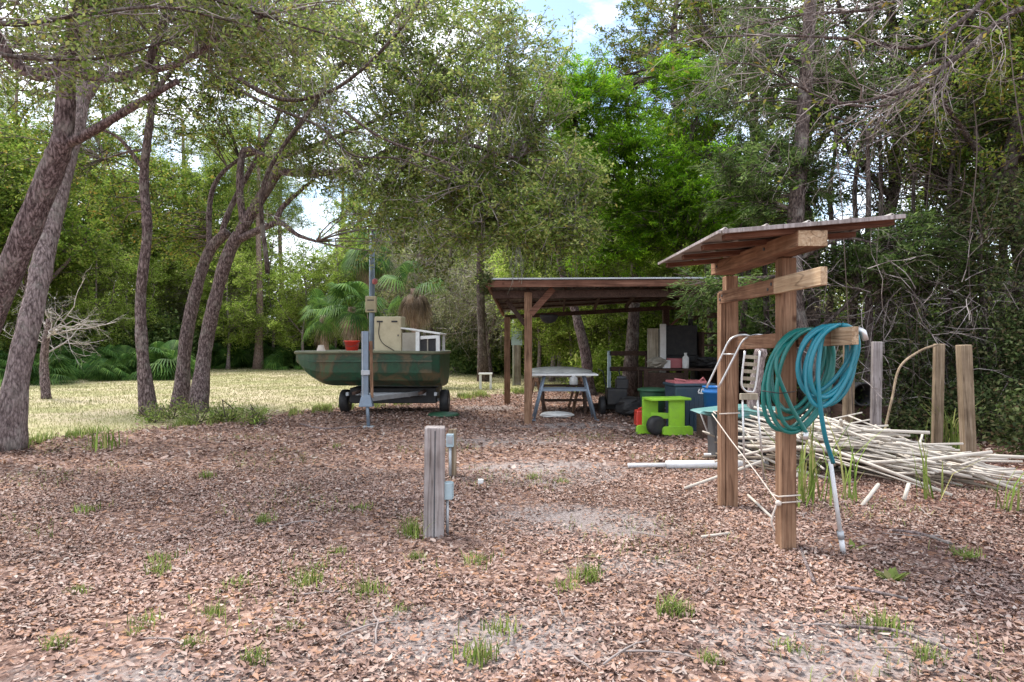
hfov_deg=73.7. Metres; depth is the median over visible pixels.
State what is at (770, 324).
edge shrub
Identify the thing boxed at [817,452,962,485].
loose pipe
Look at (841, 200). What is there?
woody vine
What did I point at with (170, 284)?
young tree
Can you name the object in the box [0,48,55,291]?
pine tree
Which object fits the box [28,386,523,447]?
edge weeds
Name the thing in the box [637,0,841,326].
evergreen tree
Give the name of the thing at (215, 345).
saw palmetto
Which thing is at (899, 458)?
loose pipe
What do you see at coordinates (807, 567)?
fallen branch
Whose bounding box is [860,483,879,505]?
loose pipe
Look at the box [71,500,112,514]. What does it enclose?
grass tuft
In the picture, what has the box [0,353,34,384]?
saw palmetto
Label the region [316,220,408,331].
young tree
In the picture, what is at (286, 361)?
saw palmetto
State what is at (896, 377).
woody vine
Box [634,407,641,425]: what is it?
fuel can
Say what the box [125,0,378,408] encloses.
live oak
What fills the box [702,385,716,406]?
blue bucket
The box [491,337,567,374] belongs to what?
edge shrub
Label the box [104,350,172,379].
saw palmetto
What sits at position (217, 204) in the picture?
woodland oak
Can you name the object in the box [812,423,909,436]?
loose pipe
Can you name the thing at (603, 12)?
sky
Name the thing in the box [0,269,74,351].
young tree
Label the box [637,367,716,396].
work bench
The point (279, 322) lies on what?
young tree
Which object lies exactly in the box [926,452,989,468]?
loose pipe
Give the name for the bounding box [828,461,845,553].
propped pipe
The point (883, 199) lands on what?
woody vine
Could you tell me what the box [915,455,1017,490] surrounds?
loose pipe
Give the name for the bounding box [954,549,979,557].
leafy weed
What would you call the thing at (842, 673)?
fallen stick
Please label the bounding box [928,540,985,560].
grass tuft
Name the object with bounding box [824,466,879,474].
loose pipe
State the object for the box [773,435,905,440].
loose pipe
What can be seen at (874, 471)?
loose pipe
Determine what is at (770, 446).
loose pipe
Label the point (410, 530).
grass tuft
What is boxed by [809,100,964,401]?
thin tree
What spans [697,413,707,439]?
wooden block
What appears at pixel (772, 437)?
loose pipe
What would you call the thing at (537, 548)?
sparse grass
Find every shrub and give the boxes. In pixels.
[0,291,134,355]
[0,332,10,351]
[2,320,98,353]
[94,300,212,358]
[102,305,180,348]
[170,306,245,361]
[217,320,288,350]
[264,330,312,348]
[285,333,345,349]
[337,330,366,349]
[428,319,511,375]
[434,326,474,372]
[452,325,510,373]
[491,332,573,375]
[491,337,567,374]
[532,338,596,367]
[553,335,611,389]
[559,329,646,392]
[591,326,689,392]
[688,301,796,403]
[694,310,774,355]
[708,269,864,396]
[716,306,912,407]
[747,239,953,379]
[747,291,933,401]
[805,228,946,398]
[817,373,988,441]
[835,298,974,423]
[836,288,1023,428]
[859,305,996,397]
[873,202,1022,406]
[902,300,1009,382]
[905,154,1023,428]
[905,358,1023,444]
[921,284,1009,384]
[944,359,1023,459]
[948,290,1023,418]
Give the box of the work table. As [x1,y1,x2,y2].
[532,373,598,420]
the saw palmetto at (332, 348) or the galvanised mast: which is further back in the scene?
the saw palmetto at (332, 348)
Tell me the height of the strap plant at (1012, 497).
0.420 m
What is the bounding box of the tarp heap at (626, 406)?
[615,396,640,416]
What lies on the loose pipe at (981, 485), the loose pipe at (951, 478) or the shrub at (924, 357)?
the loose pipe at (951, 478)
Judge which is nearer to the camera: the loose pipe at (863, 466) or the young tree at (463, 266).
the loose pipe at (863, 466)
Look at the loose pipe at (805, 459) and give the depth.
7.99 m
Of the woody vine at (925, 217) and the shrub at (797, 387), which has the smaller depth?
the woody vine at (925, 217)
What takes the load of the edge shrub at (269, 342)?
on the ground at (790, 675)
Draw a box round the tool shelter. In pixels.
[658,213,905,550]
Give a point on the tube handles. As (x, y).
(732, 360)
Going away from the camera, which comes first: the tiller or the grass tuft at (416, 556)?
the grass tuft at (416, 556)
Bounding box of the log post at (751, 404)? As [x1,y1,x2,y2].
[747,349,766,459]
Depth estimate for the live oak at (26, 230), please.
8.81 m
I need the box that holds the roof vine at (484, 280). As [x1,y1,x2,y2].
[474,268,494,294]
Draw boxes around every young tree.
[0,206,58,349]
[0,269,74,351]
[9,241,112,347]
[52,228,138,351]
[80,236,180,342]
[114,215,182,309]
[131,240,238,341]
[174,240,272,369]
[228,224,319,350]
[249,247,351,368]
[279,224,377,347]
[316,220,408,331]
[437,245,497,317]
[467,239,521,370]
[474,229,590,385]
[486,205,595,381]
[501,250,564,378]
[524,249,626,383]
[534,195,630,350]
[547,213,683,356]
[572,231,684,346]
[626,181,718,341]
[643,229,721,338]
[652,224,768,352]
[684,199,774,321]
[705,193,786,318]
[733,178,841,322]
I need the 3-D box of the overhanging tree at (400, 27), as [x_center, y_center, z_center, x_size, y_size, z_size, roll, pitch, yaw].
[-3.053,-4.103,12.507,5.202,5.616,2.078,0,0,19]
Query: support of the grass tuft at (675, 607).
on the ground at (790, 675)
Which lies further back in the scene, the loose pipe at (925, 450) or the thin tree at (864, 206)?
the thin tree at (864, 206)
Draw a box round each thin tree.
[650,91,788,356]
[671,48,828,402]
[719,65,792,331]
[740,56,992,383]
[748,57,918,326]
[750,12,916,397]
[789,88,1003,323]
[809,99,1023,384]
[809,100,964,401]
[812,69,954,358]
[814,44,1023,421]
[839,81,1008,402]
[860,96,1023,430]
[883,45,1020,372]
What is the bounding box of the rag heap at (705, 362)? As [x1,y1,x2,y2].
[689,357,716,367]
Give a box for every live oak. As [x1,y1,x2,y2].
[0,0,272,451]
[0,0,276,415]
[0,0,392,332]
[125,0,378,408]
[187,0,625,411]
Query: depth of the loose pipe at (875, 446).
7.77 m
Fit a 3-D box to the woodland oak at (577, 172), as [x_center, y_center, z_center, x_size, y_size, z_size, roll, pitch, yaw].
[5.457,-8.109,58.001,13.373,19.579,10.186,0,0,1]
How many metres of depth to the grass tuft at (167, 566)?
4.70 m
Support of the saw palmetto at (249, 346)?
on the ground at (790, 675)
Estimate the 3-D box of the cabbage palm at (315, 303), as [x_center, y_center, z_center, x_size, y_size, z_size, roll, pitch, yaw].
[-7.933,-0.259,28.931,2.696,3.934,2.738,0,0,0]
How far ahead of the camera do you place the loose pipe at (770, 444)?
8.59 m
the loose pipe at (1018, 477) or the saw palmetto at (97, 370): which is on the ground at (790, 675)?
the saw palmetto at (97, 370)
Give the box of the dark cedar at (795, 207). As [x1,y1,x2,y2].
[665,0,996,418]
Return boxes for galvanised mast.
[365,230,392,403]
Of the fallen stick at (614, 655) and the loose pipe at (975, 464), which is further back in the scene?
the loose pipe at (975, 464)
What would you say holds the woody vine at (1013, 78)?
hanging from the evergreen tree at (1011, 135)
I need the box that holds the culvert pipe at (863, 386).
[832,379,869,405]
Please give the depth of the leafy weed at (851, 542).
5.23 m
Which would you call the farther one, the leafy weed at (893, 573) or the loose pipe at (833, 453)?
the loose pipe at (833, 453)
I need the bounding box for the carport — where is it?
[486,277,761,423]
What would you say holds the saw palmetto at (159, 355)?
on the ground at (790, 675)
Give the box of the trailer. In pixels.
[339,331,449,427]
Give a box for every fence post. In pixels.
[842,345,854,426]
[870,342,882,428]
[931,344,944,450]
[955,345,976,457]
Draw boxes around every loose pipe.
[684,459,764,488]
[701,532,730,537]
[702,455,716,457]
[714,440,832,444]
[714,447,774,462]
[715,453,800,474]
[738,421,758,428]
[738,428,774,440]
[738,429,840,438]
[738,446,822,475]
[738,457,774,467]
[740,456,818,460]
[745,418,768,425]
[747,444,832,452]
[747,494,771,517]
[748,432,774,434]
[754,406,890,436]
[755,438,880,459]
[757,440,892,457]
[759,440,879,452]
[760,424,822,438]
[761,428,902,469]
[765,425,888,430]
[766,454,861,468]
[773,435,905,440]
[796,438,923,455]
[796,464,847,471]
[796,470,857,482]
[797,454,890,474]
[798,434,875,447]
[803,421,883,452]
[803,450,849,466]
[805,409,876,443]
[805,419,870,426]
[808,426,929,433]
[808,439,951,496]
[808,455,864,464]
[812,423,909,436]
[814,412,861,422]
[815,425,912,445]
[815,428,870,444]
[815,434,962,458]
[815,447,933,473]
[815,453,934,491]
[815,457,894,476]
[817,422,890,440]
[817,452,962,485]
[820,462,892,468]
[824,416,863,430]
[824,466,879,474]
[827,428,889,433]
[829,438,849,442]
[830,443,963,446]
[834,423,933,456]
[834,447,880,454]
[835,460,943,478]
[837,442,922,451]
[838,455,972,466]
[841,451,884,453]
[842,450,945,466]
[842,451,924,465]
[846,453,973,480]
[848,415,984,464]
[848,448,914,471]
[851,470,897,480]
[855,432,889,438]
[855,463,952,482]
[856,432,897,440]
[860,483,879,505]
[862,456,919,467]
[863,447,895,457]
[867,465,969,468]
[868,450,992,463]
[875,464,894,470]
[878,442,900,444]
[885,452,935,464]
[886,463,972,478]
[887,466,943,485]
[892,450,938,472]
[896,441,1023,475]
[897,468,1015,474]
[902,483,910,500]
[903,469,973,481]
[906,440,954,449]
[906,447,959,450]
[907,451,1022,462]
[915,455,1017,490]
[920,465,1012,478]
[925,452,958,473]
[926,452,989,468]
[929,474,1002,489]
[933,451,1023,458]
[940,460,1013,474]
[944,458,1006,459]
[945,460,1003,467]
[946,462,1023,473]
[948,474,1023,486]
[953,460,1023,479]
[960,457,987,465]
[972,477,1022,483]
[977,473,1005,479]
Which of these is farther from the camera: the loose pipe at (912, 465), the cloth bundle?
the cloth bundle
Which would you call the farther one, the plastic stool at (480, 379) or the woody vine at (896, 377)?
the plastic stool at (480, 379)
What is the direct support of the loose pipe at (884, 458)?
on the loose pipe at (939, 457)
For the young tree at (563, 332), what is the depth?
22.62 m
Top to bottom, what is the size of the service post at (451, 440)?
0.580 m
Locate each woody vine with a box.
[823,1,853,421]
[857,5,918,401]
[871,25,922,426]
[884,344,938,428]
[909,1,947,419]
[952,0,989,422]
[1007,0,1023,143]
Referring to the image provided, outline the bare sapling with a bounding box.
[2,266,129,398]
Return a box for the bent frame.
[700,414,707,431]
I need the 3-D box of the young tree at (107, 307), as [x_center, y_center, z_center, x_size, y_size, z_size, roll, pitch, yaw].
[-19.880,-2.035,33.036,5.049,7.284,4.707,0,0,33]
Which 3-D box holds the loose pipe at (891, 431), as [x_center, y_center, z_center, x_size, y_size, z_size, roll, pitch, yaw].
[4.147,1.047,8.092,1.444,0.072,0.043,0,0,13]
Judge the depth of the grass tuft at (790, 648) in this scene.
3.53 m
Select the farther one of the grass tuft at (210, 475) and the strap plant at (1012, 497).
the grass tuft at (210, 475)
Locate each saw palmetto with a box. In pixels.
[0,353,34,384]
[0,358,65,382]
[0,359,53,384]
[30,354,83,385]
[39,346,93,378]
[49,353,88,379]
[76,344,115,378]
[78,345,154,380]
[81,353,119,379]
[84,353,136,381]
[90,344,126,353]
[101,355,136,380]
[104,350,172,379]
[129,349,193,378]
[149,340,195,380]
[149,341,169,351]
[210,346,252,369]
[211,348,235,367]
[212,343,242,367]
[231,346,263,367]
[232,341,252,366]
[240,343,283,365]
[259,344,309,369]
[267,350,298,368]
[329,344,340,349]
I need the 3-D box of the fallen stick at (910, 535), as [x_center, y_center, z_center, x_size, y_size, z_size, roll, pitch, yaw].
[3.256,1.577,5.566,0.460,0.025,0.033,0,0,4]
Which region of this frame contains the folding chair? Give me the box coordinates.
[740,351,764,481]
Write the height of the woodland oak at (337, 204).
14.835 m
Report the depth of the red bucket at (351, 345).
14.97 m
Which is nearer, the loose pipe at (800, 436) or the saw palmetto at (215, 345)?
the loose pipe at (800, 436)
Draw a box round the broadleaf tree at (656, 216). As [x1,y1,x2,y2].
[531,31,780,396]
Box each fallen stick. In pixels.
[143,637,193,644]
[268,520,316,526]
[303,590,346,594]
[335,619,397,639]
[372,605,378,643]
[549,591,562,615]
[565,655,590,668]
[603,640,648,664]
[618,649,698,658]
[621,530,664,537]
[798,623,866,626]
[840,667,846,681]
[843,646,912,649]
[884,533,941,535]
[939,660,988,681]
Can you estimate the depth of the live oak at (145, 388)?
15.32 m
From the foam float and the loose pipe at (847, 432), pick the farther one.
the foam float
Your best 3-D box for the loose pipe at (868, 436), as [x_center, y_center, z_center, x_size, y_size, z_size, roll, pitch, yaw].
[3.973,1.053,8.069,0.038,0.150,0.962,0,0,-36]
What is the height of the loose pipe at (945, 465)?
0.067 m
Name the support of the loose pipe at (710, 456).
on the ground at (790, 675)
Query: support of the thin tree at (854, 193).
on the ground at (790, 675)
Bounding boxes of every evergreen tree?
[414,0,579,381]
[588,0,781,376]
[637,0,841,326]
[703,0,911,406]
[754,0,996,406]
[822,0,1023,397]
[872,0,1023,420]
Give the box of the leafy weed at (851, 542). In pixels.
[849,538,866,549]
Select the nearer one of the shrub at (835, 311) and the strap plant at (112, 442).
the strap plant at (112, 442)
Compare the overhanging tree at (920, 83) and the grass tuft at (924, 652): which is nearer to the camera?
the grass tuft at (924, 652)
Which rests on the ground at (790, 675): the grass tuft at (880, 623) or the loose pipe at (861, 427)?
the grass tuft at (880, 623)
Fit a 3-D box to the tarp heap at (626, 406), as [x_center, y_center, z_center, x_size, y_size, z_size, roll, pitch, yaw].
[2.530,1.380,14.267,0.729,0.440,0.642,0,0,0]
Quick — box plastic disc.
[428,411,459,417]
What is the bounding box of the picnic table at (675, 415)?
[636,396,692,435]
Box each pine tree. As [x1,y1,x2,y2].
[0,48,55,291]
[1,83,28,191]
[46,67,158,303]
[125,116,227,262]
[178,96,283,329]
[195,102,294,344]
[204,98,311,368]
[254,135,318,303]
[312,115,377,234]
[503,49,572,326]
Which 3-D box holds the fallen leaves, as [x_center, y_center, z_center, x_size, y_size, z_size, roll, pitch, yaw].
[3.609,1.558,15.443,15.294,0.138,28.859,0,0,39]
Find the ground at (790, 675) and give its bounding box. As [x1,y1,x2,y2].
[0,367,1023,681]
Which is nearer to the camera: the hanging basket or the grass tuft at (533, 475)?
the grass tuft at (533, 475)
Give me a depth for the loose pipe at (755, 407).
8.74 m
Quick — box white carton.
[663,360,669,367]
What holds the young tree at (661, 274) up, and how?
on the ground at (790, 675)
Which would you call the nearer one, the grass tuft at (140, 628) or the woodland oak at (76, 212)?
the grass tuft at (140, 628)
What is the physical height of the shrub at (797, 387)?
2.389 m
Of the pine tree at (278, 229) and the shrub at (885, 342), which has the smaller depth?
the shrub at (885, 342)
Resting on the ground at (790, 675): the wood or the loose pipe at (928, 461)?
the wood
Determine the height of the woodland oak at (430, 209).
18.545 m
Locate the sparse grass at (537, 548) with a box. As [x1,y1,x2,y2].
[1,432,1023,681]
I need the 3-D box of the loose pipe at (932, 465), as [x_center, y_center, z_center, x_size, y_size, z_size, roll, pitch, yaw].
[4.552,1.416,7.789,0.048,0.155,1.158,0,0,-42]
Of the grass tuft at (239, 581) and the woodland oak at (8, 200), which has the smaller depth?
the grass tuft at (239, 581)
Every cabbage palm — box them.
[298,288,345,349]
[312,281,390,342]
[337,225,394,330]
[375,260,448,332]
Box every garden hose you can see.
[761,327,835,439]
[795,323,868,463]
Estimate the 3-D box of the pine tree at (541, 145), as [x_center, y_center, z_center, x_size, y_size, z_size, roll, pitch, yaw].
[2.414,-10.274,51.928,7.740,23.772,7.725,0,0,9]
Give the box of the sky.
[0,0,1011,304]
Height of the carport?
2.921 m
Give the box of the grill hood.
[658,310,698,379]
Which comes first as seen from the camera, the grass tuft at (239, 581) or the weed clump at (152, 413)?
the grass tuft at (239, 581)
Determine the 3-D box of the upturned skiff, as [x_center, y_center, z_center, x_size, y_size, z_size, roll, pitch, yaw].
[1.029,0.688,15.400,1.513,0.215,1.266,0,0,0]
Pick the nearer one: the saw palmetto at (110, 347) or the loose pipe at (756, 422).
the loose pipe at (756, 422)
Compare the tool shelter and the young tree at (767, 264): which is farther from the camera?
the young tree at (767, 264)
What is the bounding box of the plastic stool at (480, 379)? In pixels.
[478,373,492,389]
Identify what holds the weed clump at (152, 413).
on the ground at (790, 675)
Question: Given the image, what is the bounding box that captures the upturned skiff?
[532,367,592,376]
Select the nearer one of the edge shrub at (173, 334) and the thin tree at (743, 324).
the thin tree at (743, 324)
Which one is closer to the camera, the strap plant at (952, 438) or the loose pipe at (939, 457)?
the loose pipe at (939, 457)
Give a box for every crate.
[708,416,770,459]
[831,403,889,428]
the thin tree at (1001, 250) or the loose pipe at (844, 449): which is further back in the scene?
the thin tree at (1001, 250)
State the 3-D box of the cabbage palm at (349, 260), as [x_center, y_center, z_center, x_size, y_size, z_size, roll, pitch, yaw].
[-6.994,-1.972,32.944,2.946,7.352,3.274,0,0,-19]
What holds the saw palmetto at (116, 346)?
on the ground at (790, 675)
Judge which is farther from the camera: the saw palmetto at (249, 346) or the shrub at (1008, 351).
the saw palmetto at (249, 346)
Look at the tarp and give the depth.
8.96 m
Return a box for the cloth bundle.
[646,357,666,367]
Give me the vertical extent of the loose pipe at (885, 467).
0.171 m
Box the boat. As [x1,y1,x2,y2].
[294,309,450,385]
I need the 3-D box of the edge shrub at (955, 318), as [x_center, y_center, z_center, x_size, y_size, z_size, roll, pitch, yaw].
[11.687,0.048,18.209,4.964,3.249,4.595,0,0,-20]
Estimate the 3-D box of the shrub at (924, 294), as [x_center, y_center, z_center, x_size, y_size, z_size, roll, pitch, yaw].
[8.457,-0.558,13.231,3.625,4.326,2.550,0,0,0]
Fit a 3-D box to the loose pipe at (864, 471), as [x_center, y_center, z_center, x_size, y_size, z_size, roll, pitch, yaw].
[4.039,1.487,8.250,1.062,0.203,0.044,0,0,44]
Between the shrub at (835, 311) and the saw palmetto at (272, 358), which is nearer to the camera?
the shrub at (835, 311)
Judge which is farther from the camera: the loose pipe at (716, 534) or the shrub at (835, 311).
the shrub at (835, 311)
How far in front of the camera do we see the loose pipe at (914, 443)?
8.01 m
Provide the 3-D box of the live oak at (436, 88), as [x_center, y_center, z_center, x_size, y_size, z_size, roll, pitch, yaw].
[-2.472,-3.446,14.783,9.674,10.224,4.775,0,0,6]
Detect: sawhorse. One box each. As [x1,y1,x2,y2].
[532,377,546,411]
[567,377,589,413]
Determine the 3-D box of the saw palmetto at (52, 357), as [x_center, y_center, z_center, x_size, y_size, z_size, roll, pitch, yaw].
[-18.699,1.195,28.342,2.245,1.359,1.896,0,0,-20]
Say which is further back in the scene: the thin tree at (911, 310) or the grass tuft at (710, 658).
the thin tree at (911, 310)
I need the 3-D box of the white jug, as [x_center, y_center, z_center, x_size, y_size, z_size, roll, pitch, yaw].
[1.327,0.815,14.700,0.180,0.250,0.175,0,0,0]
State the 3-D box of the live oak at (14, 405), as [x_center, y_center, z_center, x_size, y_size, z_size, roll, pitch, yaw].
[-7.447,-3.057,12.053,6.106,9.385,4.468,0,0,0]
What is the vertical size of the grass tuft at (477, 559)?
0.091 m
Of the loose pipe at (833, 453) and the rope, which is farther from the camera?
the loose pipe at (833, 453)
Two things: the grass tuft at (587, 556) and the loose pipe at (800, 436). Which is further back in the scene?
the loose pipe at (800, 436)
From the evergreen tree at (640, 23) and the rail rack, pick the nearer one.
the rail rack
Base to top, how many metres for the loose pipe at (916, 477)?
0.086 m
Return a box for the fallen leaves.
[0,389,1023,681]
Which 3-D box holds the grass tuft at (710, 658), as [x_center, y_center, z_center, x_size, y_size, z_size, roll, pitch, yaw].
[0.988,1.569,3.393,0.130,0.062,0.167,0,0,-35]
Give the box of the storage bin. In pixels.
[663,377,715,431]
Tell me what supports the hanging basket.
hanging from the carport
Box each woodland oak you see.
[0,109,59,259]
[0,114,125,298]
[0,186,123,293]
[8,154,170,301]
[89,142,227,307]
[153,157,277,293]
[200,177,288,299]
[325,177,432,273]
[390,127,496,255]
[461,140,556,232]
[521,135,643,192]
[624,146,773,269]
[899,88,1022,305]
[902,0,1023,213]
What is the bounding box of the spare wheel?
[646,415,665,434]
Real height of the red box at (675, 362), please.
0.220 m
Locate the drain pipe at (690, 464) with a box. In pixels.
[628,460,768,468]
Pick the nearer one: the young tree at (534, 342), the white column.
the white column
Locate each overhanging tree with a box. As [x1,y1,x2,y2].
[0,0,386,138]
[191,0,486,273]
[523,0,1023,199]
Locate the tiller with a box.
[598,368,629,413]
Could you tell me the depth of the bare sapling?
18.86 m
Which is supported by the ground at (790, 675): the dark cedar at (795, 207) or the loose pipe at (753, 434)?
the dark cedar at (795, 207)
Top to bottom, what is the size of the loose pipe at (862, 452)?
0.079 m
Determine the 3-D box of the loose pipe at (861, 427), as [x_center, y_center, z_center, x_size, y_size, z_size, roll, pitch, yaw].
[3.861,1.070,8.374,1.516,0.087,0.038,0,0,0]
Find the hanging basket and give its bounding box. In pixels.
[540,305,557,322]
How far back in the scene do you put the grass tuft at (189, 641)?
3.56 m
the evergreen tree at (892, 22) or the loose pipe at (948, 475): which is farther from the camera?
the evergreen tree at (892, 22)
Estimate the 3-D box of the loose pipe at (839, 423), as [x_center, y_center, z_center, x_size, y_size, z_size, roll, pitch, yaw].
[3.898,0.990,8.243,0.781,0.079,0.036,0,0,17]
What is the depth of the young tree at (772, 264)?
22.13 m
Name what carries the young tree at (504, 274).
on the ground at (790, 675)
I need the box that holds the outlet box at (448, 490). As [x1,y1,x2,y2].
[444,481,453,534]
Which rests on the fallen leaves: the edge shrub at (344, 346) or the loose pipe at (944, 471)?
the loose pipe at (944, 471)
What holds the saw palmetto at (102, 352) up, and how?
on the ground at (790, 675)
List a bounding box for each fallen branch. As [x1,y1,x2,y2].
[799,547,815,583]
[832,624,952,651]
[836,585,907,599]
[891,528,952,544]
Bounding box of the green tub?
[637,387,664,412]
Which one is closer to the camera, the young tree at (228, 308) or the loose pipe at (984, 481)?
the loose pipe at (984, 481)
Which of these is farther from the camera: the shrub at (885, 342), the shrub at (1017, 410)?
the shrub at (885, 342)
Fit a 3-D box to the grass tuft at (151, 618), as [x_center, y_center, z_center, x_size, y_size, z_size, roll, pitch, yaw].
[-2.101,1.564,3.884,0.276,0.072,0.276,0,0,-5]
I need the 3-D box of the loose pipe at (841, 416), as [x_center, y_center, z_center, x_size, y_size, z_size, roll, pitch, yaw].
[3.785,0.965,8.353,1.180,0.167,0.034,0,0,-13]
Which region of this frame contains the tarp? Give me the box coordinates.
[691,404,774,418]
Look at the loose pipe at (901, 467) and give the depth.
7.41 m
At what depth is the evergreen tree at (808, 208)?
16.16 m
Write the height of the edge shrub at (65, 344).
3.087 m
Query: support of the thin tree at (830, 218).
on the ground at (790, 675)
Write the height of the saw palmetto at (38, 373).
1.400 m
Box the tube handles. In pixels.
[706,334,761,387]
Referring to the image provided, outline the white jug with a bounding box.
[569,376,577,384]
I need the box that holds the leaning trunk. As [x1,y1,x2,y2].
[511,172,605,395]
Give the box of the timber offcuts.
[580,403,614,411]
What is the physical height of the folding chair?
1.492 m
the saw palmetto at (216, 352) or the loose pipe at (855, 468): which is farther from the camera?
the saw palmetto at (216, 352)
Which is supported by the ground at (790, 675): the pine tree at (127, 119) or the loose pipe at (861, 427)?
the pine tree at (127, 119)
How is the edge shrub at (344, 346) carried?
on the ground at (790, 675)
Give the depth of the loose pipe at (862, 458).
7.71 m
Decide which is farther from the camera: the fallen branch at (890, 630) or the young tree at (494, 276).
the young tree at (494, 276)
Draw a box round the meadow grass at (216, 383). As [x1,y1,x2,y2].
[0,366,566,440]
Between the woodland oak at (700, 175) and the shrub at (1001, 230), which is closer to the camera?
the shrub at (1001, 230)
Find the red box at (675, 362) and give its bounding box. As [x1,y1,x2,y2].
[667,358,681,367]
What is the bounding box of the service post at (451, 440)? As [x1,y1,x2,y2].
[446,429,456,477]
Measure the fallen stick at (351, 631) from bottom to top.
0.023 m
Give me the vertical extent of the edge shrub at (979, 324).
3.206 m
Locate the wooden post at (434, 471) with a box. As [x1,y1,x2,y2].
[423,426,444,537]
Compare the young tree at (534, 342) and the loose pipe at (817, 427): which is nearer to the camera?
the loose pipe at (817, 427)
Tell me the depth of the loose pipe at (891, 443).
7.63 m
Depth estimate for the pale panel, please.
16.18 m
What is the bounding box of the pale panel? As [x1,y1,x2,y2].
[647,328,657,372]
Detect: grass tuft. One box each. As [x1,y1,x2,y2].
[38,629,85,650]
[60,582,89,594]
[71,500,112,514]
[106,607,164,631]
[116,614,155,636]
[138,557,171,576]
[146,546,189,564]
[174,631,210,652]
[198,468,216,478]
[201,600,224,619]
[219,569,270,591]
[236,643,270,666]
[253,511,278,524]
[266,618,305,639]
[286,564,323,590]
[292,558,329,569]
[328,544,346,555]
[332,501,372,514]
[342,574,387,599]
[387,512,429,539]
[393,600,424,613]
[408,548,425,561]
[448,631,504,669]
[458,611,521,644]
[459,545,504,571]
[525,470,537,479]
[537,575,579,594]
[547,478,571,482]
[564,559,607,584]
[577,552,600,560]
[656,589,700,621]
[656,597,691,621]
[696,647,726,667]
[768,632,821,659]
[846,601,910,637]
[906,639,951,667]
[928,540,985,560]
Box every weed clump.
[130,400,174,422]
[138,395,197,418]
[170,394,231,423]
[207,396,250,421]
[236,400,274,425]
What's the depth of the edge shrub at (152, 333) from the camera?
36.09 m
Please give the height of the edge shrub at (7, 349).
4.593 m
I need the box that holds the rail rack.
[607,351,646,387]
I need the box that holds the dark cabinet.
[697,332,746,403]
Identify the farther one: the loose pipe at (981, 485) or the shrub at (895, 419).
the shrub at (895, 419)
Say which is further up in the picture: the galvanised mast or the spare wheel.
the galvanised mast
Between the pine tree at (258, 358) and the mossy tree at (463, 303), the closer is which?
the mossy tree at (463, 303)
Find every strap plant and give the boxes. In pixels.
[85,422,128,452]
[739,409,859,509]
[825,415,885,501]
[892,436,977,500]
[920,398,982,451]
[986,466,1023,511]
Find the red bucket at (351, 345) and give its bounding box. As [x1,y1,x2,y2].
[343,340,359,350]
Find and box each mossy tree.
[15,281,123,346]
[118,262,231,340]
[172,277,274,335]
[265,268,377,345]
[332,215,432,327]
[358,202,474,340]
[375,204,510,371]
[415,226,541,376]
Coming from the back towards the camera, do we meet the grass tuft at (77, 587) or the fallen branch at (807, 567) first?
the fallen branch at (807, 567)
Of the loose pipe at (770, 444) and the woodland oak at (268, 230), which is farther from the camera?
the woodland oak at (268, 230)
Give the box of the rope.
[712,411,800,530]
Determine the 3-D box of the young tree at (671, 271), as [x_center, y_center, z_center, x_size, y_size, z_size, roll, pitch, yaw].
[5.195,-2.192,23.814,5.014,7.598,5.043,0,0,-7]
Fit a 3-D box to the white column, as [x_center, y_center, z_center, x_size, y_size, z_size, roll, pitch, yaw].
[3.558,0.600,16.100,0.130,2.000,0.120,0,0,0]
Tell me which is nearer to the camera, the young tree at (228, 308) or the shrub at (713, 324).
the shrub at (713, 324)
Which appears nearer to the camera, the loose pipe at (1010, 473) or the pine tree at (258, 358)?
the loose pipe at (1010, 473)
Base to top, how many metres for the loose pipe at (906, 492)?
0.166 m
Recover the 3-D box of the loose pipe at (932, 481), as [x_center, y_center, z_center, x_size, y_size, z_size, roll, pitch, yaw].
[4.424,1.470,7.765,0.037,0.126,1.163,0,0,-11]
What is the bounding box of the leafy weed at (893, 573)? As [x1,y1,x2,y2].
[873,567,910,581]
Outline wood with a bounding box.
[49,232,1011,329]
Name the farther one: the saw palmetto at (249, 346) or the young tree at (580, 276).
the saw palmetto at (249, 346)
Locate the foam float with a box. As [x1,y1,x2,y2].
[540,411,573,417]
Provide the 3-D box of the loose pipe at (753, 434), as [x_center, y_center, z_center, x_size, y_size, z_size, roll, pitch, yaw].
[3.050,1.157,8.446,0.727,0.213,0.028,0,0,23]
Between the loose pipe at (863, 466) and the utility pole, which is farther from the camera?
the utility pole
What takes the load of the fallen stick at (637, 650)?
on the ground at (790, 675)
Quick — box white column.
[660,324,665,408]
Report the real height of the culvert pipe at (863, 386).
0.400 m
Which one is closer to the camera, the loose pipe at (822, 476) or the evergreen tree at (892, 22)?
the loose pipe at (822, 476)
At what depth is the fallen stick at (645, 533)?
5.58 m
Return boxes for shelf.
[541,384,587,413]
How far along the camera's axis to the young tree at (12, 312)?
31.35 m
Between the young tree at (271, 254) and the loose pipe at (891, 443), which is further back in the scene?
the young tree at (271, 254)
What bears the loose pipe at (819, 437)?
on the loose pipe
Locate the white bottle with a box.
[682,353,688,367]
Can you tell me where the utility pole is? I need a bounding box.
[510,255,521,385]
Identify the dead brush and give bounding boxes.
[745,191,1023,435]
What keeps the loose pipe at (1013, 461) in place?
on the loose pipe at (925, 450)

